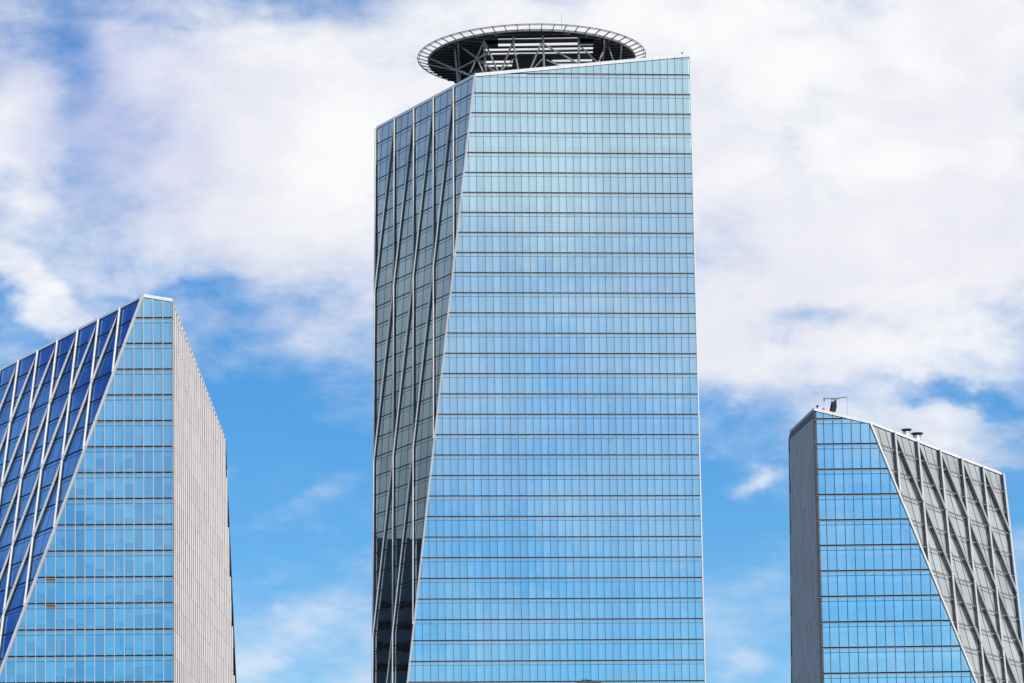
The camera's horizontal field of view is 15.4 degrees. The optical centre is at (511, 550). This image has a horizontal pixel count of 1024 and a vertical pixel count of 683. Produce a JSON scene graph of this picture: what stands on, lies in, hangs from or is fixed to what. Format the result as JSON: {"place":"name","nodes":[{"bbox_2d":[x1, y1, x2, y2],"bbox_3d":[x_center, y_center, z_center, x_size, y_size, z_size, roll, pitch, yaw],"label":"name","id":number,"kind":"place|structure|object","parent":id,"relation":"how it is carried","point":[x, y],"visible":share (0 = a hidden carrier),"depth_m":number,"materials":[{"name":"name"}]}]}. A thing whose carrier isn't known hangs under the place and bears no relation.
{"place":"outdoors","nodes":[
{"label":"outdoors","id":0,"kind":"place"},
{"bbox_2d":[0,294,236,682],"bbox_3d":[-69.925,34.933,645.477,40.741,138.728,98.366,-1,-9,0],"label":"office tower","id":1,"kind":"structure","parent":0,"point":[115,556],"depth_m":611.08,"materials":[{"name":"blue glass"}]},
{"bbox_2d":[0,0,1023,682],"label":"sky","id":2,"kind":"structure","parent":0,"point":[858,165],"materials":[{"name":"blue"}]},
{"bbox_2d":[372,54,705,682],"bbox_3d":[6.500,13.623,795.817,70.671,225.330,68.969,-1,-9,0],"label":"office tower","id":3,"kind":"structure","parent":0,"point":[537,512],"depth_m":772.99,"materials":[{"name":"blue glass"}]},
{"bbox_2d":[471,69,522,74],"bbox_3d":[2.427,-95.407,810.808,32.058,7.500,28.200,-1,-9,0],"label":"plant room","id":4,"kind":"object","parent":3,"relation":"on","point":[479,71],"visible":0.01,"depth_m":797.84,"materials":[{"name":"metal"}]},
{"bbox_2d":[417,23,645,83],"bbox_3d":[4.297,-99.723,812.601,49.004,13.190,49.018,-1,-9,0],"label":"helipad","id":5,"kind":"object","parent":3,"relation":"on","point":[455,61],"visible":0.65,"depth_m":802.43,"materials":[{"name":"metal"}]},
{"bbox_2d":[788,407,1023,682],"bbox_3d":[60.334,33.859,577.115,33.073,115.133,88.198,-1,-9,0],"label":"office tower","id":6,"kind":"structure","parent":0,"point":[902,565],"depth_m":540.45,"materials":[{"name":"blue glass"}]},
{"bbox_2d":[822,397,847,414],"bbox_3d":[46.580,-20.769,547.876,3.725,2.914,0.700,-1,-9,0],"label":"roof crane","id":7,"kind":"object","parent":6,"relation":"on","point":[833,406],"visible":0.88,"depth_m":547.65,"materials":[{"name":"black paint"}]},
{"bbox_2d":[901,428,911,435],"bbox_3d":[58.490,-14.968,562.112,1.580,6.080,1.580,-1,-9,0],"label":"exhaust flue","id":8,"kind":"object","parent":6,"relation":"on","point":[906,431],"visible":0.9,"depth_m":562.02,"materials":[{"name":"metal"}]},
{"bbox_2d":[911,432,922,440],"bbox_3d":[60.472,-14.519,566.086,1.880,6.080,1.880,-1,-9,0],"label":"exhaust flue","id":9,"kind":"object","parent":6,"relation":"on","point":[917,435],"visible":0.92,"depth_m":565.90,"materials":[{"name":"metal"}]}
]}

